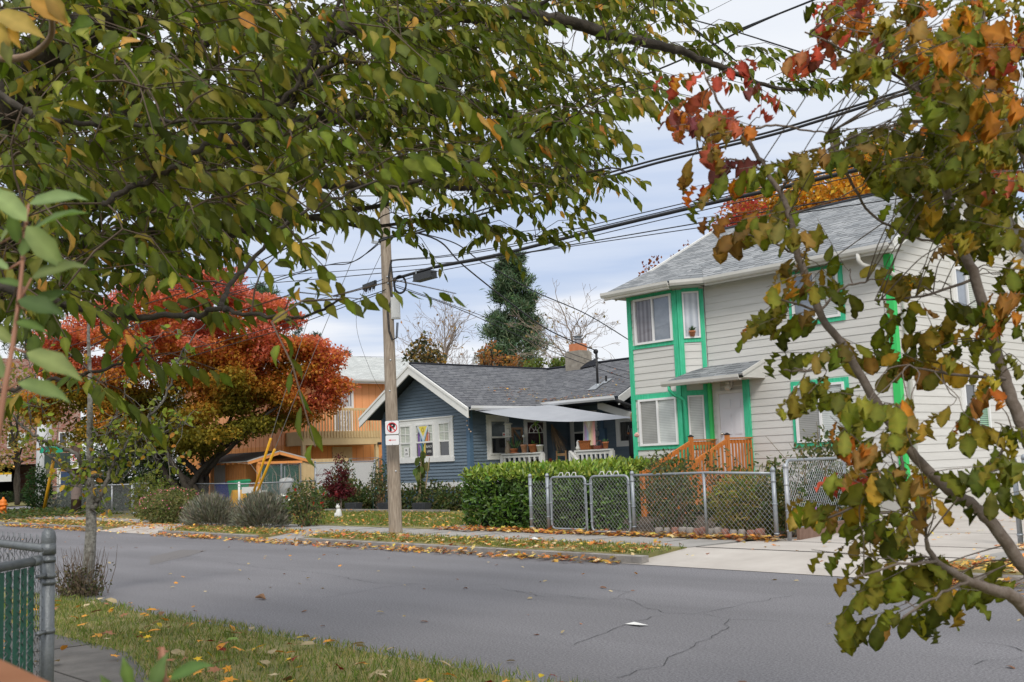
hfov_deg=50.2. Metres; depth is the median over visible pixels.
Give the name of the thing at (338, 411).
window
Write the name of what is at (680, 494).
rose bush
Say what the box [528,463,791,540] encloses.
chain link fence
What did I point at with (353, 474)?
climbing rose
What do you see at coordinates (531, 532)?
ground
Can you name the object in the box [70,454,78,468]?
no parking sign
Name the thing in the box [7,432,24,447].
window
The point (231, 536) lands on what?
kerb
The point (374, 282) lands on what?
drop terminal
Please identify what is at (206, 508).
lavender
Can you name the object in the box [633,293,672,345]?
window
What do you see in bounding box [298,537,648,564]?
kerb
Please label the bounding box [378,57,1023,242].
cable
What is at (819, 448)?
tall rose bush
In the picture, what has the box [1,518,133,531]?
verge
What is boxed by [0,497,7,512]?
fire hydrant
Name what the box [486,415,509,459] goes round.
window
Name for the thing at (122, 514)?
yard ground
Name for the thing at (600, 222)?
cable
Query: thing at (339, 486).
red maple sapling
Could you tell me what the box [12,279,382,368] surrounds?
cable
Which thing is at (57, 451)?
street sign
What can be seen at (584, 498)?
chain link gate
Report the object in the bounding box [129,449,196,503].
evergreen shrub
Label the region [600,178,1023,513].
beige house
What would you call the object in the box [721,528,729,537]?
edging block
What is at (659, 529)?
edging block
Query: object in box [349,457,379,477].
chain link fence
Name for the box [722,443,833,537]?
rose bush
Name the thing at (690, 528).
edging block
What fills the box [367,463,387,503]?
climbing rose
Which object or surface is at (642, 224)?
cable
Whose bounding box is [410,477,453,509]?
bed plant
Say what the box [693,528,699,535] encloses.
edging block
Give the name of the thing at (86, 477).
young street tree
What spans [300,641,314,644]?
fallen leaf
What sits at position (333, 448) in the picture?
door
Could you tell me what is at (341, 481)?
bed plant
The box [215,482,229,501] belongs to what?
wheeled bin
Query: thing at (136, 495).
chain link gate
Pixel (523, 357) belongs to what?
cable
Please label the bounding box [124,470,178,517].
wild shrub
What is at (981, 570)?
verge
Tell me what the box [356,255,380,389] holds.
cable
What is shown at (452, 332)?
bare tree
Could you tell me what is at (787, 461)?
chain link gate
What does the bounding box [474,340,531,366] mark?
tree
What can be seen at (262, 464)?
guy wire
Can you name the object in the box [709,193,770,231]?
red maple
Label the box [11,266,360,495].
japanese maple
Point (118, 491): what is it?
evergreen shrub
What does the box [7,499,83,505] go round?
forecourt
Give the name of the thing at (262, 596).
dead leaf curl
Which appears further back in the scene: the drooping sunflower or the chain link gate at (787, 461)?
the drooping sunflower
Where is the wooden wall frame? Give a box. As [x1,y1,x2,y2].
[511,427,524,445]
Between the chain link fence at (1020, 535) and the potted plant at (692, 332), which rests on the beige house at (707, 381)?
the potted plant at (692, 332)
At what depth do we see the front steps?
25.84 m
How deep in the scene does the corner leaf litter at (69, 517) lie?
37.60 m
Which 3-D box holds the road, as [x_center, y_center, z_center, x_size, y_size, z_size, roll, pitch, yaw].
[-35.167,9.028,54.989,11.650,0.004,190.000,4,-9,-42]
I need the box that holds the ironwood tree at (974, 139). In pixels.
[653,0,1023,656]
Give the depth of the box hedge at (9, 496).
82.53 m
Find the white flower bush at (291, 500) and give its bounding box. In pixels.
[281,493,303,508]
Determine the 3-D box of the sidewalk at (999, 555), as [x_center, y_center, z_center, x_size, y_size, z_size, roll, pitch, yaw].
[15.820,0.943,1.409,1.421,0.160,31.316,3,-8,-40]
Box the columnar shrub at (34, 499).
[21,461,53,507]
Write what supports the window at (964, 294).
in the beige house at (707, 381)
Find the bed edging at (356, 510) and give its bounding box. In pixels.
[324,509,449,512]
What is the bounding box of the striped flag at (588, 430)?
[583,421,595,444]
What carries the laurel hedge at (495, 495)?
on the garden ground at (642, 519)
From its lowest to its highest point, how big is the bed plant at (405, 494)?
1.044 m
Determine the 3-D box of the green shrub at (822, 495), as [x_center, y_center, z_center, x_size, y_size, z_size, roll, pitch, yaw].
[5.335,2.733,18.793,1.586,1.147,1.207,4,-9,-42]
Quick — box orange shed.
[198,450,311,499]
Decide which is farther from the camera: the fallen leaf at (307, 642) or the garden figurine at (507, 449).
the garden figurine at (507, 449)
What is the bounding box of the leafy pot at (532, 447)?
[528,441,537,451]
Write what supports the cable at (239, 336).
attached to the utility pole at (394, 488)
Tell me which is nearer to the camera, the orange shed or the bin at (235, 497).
the bin at (235, 497)
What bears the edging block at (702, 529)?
on the garden ground at (642, 519)
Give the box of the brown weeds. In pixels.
[55,544,117,597]
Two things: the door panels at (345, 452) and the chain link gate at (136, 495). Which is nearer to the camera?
the chain link gate at (136, 495)
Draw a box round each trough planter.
[345,503,362,508]
[377,503,387,508]
[412,503,431,509]
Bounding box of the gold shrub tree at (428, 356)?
[401,330,447,365]
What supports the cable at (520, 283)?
attached to the utility pole at (394, 488)
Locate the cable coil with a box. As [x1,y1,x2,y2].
[393,275,406,293]
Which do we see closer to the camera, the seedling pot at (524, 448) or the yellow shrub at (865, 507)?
the yellow shrub at (865, 507)
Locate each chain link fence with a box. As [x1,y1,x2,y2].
[40,484,132,513]
[148,480,315,505]
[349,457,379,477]
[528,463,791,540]
[1013,454,1023,545]
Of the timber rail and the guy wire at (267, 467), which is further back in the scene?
the guy wire at (267, 467)
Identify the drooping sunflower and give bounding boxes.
[413,445,429,502]
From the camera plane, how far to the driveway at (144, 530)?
30.14 m
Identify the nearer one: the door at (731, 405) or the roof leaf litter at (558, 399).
the door at (731, 405)
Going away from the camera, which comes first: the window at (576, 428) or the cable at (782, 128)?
the cable at (782, 128)
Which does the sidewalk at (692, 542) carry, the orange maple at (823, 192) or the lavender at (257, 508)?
the lavender at (257, 508)
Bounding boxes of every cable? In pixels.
[2,243,377,349]
[11,289,385,392]
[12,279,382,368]
[17,0,814,382]
[22,293,381,405]
[26,242,380,359]
[101,167,1022,295]
[111,196,913,289]
[356,0,730,190]
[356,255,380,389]
[356,356,610,359]
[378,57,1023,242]
[378,89,907,240]
[390,149,922,262]
[390,227,627,339]
[391,150,922,260]
[391,226,595,350]
[393,153,928,279]
[395,168,885,282]
[395,286,628,378]
[396,285,627,371]
[666,7,905,85]
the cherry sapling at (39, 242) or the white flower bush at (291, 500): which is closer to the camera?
the cherry sapling at (39, 242)
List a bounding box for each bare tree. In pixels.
[395,289,475,363]
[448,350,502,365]
[504,280,620,367]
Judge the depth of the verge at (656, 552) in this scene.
17.18 m
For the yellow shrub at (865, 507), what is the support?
on the garden ground at (642, 519)
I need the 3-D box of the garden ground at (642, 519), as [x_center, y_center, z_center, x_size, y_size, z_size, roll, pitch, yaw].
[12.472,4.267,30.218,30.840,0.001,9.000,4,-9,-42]
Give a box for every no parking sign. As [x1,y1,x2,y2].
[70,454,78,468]
[385,420,399,444]
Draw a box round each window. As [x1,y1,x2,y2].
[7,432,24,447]
[58,432,73,446]
[334,411,352,430]
[338,391,353,407]
[399,425,411,458]
[415,423,433,457]
[438,422,450,456]
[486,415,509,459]
[570,410,597,451]
[615,418,631,446]
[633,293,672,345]
[638,397,678,445]
[682,291,700,338]
[687,395,705,441]
[789,263,845,323]
[790,377,848,447]
[949,262,976,307]
[960,378,991,433]
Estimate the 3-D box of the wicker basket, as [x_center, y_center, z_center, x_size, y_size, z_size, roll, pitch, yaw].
[2.238,3.112,32.656,0.290,0.267,0.500,4,-9,-42]
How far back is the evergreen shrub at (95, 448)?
51.87 m
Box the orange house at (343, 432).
[177,356,426,493]
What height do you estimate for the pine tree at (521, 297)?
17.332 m
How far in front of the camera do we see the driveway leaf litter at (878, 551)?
16.13 m
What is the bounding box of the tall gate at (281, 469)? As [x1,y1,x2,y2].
[261,463,300,493]
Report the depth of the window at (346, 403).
52.08 m
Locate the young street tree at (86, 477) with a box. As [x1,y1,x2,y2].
[0,297,228,596]
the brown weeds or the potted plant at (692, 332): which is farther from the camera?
the potted plant at (692, 332)
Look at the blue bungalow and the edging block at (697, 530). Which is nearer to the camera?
the edging block at (697, 530)
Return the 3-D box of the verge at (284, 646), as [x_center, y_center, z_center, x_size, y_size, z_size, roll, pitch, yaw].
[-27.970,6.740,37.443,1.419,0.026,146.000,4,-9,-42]
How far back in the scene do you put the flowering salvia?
31.83 m
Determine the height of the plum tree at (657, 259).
8.354 m
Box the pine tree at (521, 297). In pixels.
[464,250,553,366]
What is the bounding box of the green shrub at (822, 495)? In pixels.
[794,467,846,520]
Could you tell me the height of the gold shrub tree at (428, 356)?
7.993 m
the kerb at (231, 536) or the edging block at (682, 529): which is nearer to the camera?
the edging block at (682, 529)
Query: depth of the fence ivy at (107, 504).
47.21 m
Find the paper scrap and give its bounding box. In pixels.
[626,622,645,624]
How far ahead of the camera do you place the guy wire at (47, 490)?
48.40 m
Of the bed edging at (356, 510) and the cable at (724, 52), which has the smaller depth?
the cable at (724, 52)
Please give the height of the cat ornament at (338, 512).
0.402 m
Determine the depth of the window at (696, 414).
27.41 m
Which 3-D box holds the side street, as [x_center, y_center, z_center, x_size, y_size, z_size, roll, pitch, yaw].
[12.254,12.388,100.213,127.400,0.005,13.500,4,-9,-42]
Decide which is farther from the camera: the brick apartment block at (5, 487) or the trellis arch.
the brick apartment block at (5, 487)
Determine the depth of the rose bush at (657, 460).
21.03 m
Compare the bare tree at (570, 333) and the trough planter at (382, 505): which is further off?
the bare tree at (570, 333)
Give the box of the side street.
[7,503,116,508]
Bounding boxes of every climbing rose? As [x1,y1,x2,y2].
[332,458,356,488]
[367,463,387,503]
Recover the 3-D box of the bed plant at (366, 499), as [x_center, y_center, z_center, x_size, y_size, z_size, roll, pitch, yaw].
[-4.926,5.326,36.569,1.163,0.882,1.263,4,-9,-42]
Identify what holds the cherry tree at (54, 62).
on the near yard
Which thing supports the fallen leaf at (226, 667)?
on the verge at (284, 646)
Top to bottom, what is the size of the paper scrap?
0.012 m
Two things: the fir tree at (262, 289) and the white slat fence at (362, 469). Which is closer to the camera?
the white slat fence at (362, 469)
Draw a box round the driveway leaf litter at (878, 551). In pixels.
[686,516,1023,561]
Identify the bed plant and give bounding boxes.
[312,484,345,508]
[329,472,355,505]
[342,478,374,508]
[348,487,377,508]
[401,482,422,508]
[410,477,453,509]
[432,480,472,510]
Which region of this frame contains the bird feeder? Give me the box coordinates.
[503,419,511,437]
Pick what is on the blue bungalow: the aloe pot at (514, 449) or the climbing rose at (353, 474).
the aloe pot at (514, 449)
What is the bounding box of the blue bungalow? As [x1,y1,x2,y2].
[358,336,631,506]
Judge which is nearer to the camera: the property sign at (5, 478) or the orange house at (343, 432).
the orange house at (343, 432)
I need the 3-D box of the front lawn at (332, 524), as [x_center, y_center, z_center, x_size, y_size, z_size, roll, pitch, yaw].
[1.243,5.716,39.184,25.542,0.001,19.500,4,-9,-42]
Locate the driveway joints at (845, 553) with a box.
[696,520,1002,558]
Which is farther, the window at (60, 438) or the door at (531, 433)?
the window at (60, 438)
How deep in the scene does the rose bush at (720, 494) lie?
19.17 m
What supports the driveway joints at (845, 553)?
on the driveway at (770, 559)
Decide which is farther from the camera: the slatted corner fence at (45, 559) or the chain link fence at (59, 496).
the chain link fence at (59, 496)
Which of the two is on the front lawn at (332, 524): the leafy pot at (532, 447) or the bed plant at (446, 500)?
the bed plant at (446, 500)
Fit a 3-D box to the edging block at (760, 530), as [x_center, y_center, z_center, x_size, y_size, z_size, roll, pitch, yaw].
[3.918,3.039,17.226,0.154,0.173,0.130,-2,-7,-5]
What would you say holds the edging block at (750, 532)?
on the garden ground at (642, 519)
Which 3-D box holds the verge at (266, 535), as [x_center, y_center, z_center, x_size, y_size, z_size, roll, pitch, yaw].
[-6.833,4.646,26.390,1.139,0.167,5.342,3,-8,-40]
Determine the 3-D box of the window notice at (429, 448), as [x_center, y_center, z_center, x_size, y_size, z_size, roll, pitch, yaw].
[-2.715,3.542,35.809,0.014,0.400,0.380,4,-9,-42]
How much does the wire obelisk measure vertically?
1.670 m
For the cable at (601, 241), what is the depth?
18.32 m
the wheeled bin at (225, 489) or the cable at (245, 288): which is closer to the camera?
the cable at (245, 288)
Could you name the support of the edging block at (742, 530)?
on the garden ground at (642, 519)
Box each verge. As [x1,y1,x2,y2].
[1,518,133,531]
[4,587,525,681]
[167,528,294,538]
[305,533,686,557]
[948,559,1021,574]
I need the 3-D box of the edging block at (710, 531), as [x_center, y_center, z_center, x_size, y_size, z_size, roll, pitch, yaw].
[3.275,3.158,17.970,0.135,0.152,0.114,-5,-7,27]
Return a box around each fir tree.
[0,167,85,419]
[93,244,201,477]
[247,279,282,335]
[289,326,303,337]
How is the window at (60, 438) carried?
in the brick apartment block at (5, 487)
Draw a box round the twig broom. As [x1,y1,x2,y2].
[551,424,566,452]
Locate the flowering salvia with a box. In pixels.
[130,486,205,523]
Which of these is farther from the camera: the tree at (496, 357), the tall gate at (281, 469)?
the tree at (496, 357)
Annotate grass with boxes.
[19,518,683,552]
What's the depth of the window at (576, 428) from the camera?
36.92 m
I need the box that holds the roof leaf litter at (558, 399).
[488,372,627,401]
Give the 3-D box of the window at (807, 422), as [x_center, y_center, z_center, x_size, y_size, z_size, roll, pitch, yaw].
[7.068,1.648,25.004,0.077,1.540,1.510,4,-9,-42]
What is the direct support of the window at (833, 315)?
in the beige house at (707, 381)
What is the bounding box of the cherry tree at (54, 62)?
[0,0,895,468]
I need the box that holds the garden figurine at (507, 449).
[505,440,510,453]
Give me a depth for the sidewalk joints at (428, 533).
21.86 m
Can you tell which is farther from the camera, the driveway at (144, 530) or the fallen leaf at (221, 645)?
the driveway at (144, 530)
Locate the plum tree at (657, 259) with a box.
[638,240,689,275]
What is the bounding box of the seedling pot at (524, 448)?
[520,434,526,452]
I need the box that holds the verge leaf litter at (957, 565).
[13,517,1023,572]
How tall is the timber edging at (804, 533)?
0.220 m
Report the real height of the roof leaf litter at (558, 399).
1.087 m
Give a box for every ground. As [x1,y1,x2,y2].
[7,481,1020,678]
[47,499,383,517]
[434,510,900,539]
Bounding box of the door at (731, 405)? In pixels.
[719,392,744,470]
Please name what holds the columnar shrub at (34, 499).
on the yard ground at (122, 514)
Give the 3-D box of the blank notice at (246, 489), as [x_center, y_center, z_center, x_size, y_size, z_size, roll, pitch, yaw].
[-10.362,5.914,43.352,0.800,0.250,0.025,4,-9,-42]
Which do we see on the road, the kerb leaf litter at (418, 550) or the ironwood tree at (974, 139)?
the kerb leaf litter at (418, 550)
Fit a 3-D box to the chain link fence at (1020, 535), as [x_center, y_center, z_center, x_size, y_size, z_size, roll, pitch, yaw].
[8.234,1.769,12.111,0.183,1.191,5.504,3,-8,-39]
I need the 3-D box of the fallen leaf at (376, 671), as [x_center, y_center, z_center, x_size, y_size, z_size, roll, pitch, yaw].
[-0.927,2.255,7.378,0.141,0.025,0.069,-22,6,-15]
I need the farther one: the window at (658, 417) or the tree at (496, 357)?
the tree at (496, 357)
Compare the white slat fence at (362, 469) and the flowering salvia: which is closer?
the flowering salvia
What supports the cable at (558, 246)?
attached to the utility pole at (394, 488)
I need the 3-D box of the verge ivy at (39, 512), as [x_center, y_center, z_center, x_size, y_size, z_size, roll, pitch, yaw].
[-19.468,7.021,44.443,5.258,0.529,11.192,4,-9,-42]
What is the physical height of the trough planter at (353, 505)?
0.220 m
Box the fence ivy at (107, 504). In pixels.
[48,490,128,510]
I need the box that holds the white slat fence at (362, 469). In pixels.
[314,459,375,497]
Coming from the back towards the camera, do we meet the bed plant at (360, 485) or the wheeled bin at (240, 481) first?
the wheeled bin at (240, 481)
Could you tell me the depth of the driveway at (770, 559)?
15.01 m
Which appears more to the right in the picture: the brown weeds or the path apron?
the path apron
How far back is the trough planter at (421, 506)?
32.96 m
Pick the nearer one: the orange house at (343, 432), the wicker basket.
the wicker basket
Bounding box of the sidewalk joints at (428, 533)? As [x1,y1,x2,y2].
[30,517,693,543]
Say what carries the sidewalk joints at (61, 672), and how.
on the sidewalk at (87, 663)
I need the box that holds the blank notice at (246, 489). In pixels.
[242,487,259,493]
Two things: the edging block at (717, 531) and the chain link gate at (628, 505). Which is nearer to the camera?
the edging block at (717, 531)
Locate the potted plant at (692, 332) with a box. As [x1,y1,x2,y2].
[689,326,695,335]
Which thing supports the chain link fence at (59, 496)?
on the yard ground at (122, 514)
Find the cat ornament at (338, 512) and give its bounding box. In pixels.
[334,504,341,517]
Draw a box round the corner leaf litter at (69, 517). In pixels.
[0,513,180,524]
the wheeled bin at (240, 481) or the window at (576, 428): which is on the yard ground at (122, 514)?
the wheeled bin at (240, 481)
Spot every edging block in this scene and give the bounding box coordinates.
[655,527,662,534]
[671,527,678,534]
[678,527,685,535]
[686,527,693,535]
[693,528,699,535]
[699,527,705,536]
[708,528,713,534]
[714,527,721,536]
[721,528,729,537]
[738,529,745,537]
[746,530,754,537]
[755,528,765,537]
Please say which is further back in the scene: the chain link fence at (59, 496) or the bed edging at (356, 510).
the chain link fence at (59, 496)
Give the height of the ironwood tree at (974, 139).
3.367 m
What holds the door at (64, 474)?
in the brick apartment block at (5, 487)
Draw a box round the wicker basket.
[578,440,593,449]
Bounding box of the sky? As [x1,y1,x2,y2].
[0,0,1023,480]
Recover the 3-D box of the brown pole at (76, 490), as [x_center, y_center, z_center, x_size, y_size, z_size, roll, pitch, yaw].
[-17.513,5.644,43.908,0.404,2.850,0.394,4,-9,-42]
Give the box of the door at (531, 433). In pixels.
[523,419,547,463]
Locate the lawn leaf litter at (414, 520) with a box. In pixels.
[295,509,479,527]
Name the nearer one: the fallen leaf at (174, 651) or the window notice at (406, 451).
the fallen leaf at (174, 651)
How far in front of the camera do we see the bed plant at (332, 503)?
37.83 m
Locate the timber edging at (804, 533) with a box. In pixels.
[796,520,844,539]
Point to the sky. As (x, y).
(605, 266)
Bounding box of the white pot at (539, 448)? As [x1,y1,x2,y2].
[532,421,543,451]
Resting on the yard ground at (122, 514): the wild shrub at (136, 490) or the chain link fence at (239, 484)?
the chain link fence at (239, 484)
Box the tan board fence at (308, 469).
[302,458,348,493]
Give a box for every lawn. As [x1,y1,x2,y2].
[110,508,477,528]
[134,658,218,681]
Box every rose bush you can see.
[282,475,329,526]
[635,442,715,527]
[644,447,726,531]
[698,452,770,527]
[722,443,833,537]
[767,422,863,507]
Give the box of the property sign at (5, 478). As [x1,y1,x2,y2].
[0,472,11,481]
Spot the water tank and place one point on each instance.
(282, 489)
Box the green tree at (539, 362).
[523,356,564,367]
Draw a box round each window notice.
[404,447,408,456]
[425,443,432,454]
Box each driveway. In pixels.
[100,524,187,534]
[627,499,1023,577]
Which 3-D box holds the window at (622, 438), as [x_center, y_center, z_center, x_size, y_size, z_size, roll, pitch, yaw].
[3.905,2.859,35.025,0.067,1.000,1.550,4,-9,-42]
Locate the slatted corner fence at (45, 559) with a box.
[0,528,55,681]
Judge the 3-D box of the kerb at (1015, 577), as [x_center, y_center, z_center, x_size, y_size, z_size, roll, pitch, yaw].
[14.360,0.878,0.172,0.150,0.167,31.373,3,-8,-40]
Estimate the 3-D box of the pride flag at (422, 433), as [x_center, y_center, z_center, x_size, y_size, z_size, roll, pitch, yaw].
[-2.940,3.291,36.097,0.016,1.020,0.670,4,-9,-42]
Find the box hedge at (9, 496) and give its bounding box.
[0,491,31,502]
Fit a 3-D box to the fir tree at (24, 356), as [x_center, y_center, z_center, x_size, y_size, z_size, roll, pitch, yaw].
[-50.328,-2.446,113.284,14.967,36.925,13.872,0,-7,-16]
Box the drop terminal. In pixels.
[362,280,376,294]
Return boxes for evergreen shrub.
[68,446,131,502]
[94,438,163,508]
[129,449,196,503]
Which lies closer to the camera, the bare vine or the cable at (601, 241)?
the cable at (601, 241)
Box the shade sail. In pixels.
[475,405,631,421]
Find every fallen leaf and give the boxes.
[106,598,116,602]
[171,649,184,655]
[207,666,221,672]
[216,643,224,649]
[220,676,237,681]
[222,665,230,672]
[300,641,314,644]
[368,669,383,677]
[414,678,426,681]
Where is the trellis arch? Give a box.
[379,456,381,499]
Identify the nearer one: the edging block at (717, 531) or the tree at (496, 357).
the edging block at (717, 531)
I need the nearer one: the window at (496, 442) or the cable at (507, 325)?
the cable at (507, 325)
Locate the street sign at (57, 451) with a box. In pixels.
[40,446,62,452]
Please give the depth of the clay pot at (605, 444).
32.01 m
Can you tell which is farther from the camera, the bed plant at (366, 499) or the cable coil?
the bed plant at (366, 499)
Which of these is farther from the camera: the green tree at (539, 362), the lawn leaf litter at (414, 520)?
the green tree at (539, 362)
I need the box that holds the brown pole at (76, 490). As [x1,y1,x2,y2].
[71,446,81,512]
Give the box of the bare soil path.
[438,520,479,531]
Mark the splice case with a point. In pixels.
(423, 276)
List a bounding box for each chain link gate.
[132,483,147,513]
[549,472,588,534]
[589,471,631,533]
[785,457,847,530]
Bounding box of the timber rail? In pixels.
[0,659,48,681]
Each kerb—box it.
[0,521,102,530]
[158,530,258,539]
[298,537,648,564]
[955,572,1023,587]
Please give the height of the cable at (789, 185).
0.452 m
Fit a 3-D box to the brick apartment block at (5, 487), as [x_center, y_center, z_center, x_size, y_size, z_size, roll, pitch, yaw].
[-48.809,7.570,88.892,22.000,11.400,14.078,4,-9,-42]
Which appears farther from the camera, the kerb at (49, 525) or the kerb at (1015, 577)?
the kerb at (49, 525)
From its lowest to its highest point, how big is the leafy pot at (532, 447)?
0.403 m
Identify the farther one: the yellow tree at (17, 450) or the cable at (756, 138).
the yellow tree at (17, 450)
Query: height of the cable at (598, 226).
0.698 m
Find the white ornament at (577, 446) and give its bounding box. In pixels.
[576,440,580,449]
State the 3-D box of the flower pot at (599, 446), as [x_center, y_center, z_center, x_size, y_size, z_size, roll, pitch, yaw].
[2.556,3.065,32.272,0.140,0.250,0.280,4,-9,-42]
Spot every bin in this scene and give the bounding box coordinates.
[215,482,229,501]
[227,479,250,495]
[230,490,246,506]
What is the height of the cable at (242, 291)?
0.392 m
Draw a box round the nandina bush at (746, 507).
[700,463,805,540]
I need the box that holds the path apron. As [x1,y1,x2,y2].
[252,531,337,542]
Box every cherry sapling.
[0,189,88,441]
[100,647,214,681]
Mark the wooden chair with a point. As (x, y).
(561, 454)
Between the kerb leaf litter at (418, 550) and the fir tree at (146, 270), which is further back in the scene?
the fir tree at (146, 270)
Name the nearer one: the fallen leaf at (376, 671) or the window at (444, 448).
the fallen leaf at (376, 671)
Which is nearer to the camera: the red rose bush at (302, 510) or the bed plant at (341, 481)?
the red rose bush at (302, 510)
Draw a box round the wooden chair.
[556,450,566,460]
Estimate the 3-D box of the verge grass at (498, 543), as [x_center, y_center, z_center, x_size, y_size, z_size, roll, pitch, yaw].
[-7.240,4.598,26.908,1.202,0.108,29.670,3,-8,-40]
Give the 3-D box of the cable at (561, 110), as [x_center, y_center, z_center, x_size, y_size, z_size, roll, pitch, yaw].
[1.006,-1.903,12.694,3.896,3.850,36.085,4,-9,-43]
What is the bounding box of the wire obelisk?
[372,458,386,508]
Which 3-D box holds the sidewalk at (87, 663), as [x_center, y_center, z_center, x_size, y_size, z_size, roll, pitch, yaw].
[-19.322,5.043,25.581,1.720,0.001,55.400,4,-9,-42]
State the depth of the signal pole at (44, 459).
55.30 m
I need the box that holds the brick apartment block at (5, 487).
[0,358,80,497]
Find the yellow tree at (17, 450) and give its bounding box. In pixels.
[0,362,85,504]
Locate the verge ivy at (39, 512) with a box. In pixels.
[0,505,121,520]
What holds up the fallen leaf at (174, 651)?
on the verge at (284, 646)
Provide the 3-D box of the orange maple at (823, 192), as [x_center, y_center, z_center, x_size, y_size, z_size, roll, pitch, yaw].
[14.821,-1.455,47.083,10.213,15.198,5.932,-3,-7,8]
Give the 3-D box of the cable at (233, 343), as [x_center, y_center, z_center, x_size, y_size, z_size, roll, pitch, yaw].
[-10.363,0.658,31.674,0.018,0.954,23.164,4,-9,-42]
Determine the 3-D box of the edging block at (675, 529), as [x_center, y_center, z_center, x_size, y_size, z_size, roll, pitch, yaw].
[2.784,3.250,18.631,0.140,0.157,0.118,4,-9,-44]
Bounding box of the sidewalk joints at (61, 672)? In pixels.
[3,644,89,681]
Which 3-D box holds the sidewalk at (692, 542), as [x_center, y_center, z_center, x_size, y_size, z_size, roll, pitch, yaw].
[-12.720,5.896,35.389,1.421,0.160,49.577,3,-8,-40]
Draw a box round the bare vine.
[234,462,319,498]
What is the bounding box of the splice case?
[412,268,437,282]
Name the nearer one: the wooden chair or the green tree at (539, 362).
the wooden chair
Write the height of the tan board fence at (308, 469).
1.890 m
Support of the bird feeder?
hanging from the blue bungalow
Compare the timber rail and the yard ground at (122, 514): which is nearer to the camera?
the timber rail
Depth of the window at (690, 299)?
27.70 m
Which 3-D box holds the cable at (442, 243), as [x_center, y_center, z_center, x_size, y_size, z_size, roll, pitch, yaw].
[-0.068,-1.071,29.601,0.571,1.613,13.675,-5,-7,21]
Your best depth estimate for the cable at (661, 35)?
14.77 m
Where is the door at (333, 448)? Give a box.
[332,447,351,462]
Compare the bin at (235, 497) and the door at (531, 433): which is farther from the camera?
the bin at (235, 497)
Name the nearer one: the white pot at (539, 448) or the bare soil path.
the bare soil path
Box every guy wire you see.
[43,404,61,507]
[252,203,344,492]
[256,155,395,491]
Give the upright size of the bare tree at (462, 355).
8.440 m
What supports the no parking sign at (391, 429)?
attached to the utility pole at (394, 488)
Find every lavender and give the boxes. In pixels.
[177,491,236,525]
[226,488,294,527]
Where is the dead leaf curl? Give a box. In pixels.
[255,593,265,598]
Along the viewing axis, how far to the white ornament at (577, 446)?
32.82 m
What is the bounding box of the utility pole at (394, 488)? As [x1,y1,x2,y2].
[371,63,402,533]
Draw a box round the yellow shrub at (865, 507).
[821,468,885,521]
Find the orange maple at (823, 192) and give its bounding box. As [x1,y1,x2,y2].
[740,135,923,213]
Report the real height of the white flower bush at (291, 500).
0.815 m
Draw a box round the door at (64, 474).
[61,472,69,495]
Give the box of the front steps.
[639,433,755,516]
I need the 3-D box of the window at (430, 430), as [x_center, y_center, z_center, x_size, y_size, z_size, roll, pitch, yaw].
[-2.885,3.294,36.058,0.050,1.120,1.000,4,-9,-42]
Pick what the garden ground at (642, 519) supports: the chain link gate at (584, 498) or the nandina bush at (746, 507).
the nandina bush at (746, 507)
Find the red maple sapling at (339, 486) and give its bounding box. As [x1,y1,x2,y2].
[315,452,361,508]
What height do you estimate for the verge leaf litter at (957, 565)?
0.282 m
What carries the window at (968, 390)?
in the beige house at (707, 381)
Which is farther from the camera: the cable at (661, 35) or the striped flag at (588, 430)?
the striped flag at (588, 430)
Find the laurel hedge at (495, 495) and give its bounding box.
[458,455,684,529]
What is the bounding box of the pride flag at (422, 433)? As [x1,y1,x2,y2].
[417,425,429,455]
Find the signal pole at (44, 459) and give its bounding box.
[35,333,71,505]
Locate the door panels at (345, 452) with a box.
[335,450,348,457]
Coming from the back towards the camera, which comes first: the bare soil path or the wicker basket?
the wicker basket
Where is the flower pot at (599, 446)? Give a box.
[593,440,603,448]
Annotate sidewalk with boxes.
[3,623,147,681]
[17,516,744,547]
[965,550,1023,559]
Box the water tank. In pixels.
[279,466,293,501]
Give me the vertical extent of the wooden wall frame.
0.748 m
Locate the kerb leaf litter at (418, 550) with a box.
[5,523,1023,590]
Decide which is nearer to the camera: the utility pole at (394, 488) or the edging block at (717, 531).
the edging block at (717, 531)
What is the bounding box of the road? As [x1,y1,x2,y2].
[0,525,1023,681]
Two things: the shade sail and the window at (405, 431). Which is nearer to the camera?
the shade sail
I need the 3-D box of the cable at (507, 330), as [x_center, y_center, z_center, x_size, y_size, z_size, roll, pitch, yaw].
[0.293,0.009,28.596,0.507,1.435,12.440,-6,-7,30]
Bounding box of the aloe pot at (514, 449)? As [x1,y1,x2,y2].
[507,437,520,452]
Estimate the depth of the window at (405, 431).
36.85 m
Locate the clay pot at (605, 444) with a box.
[602,439,608,448]

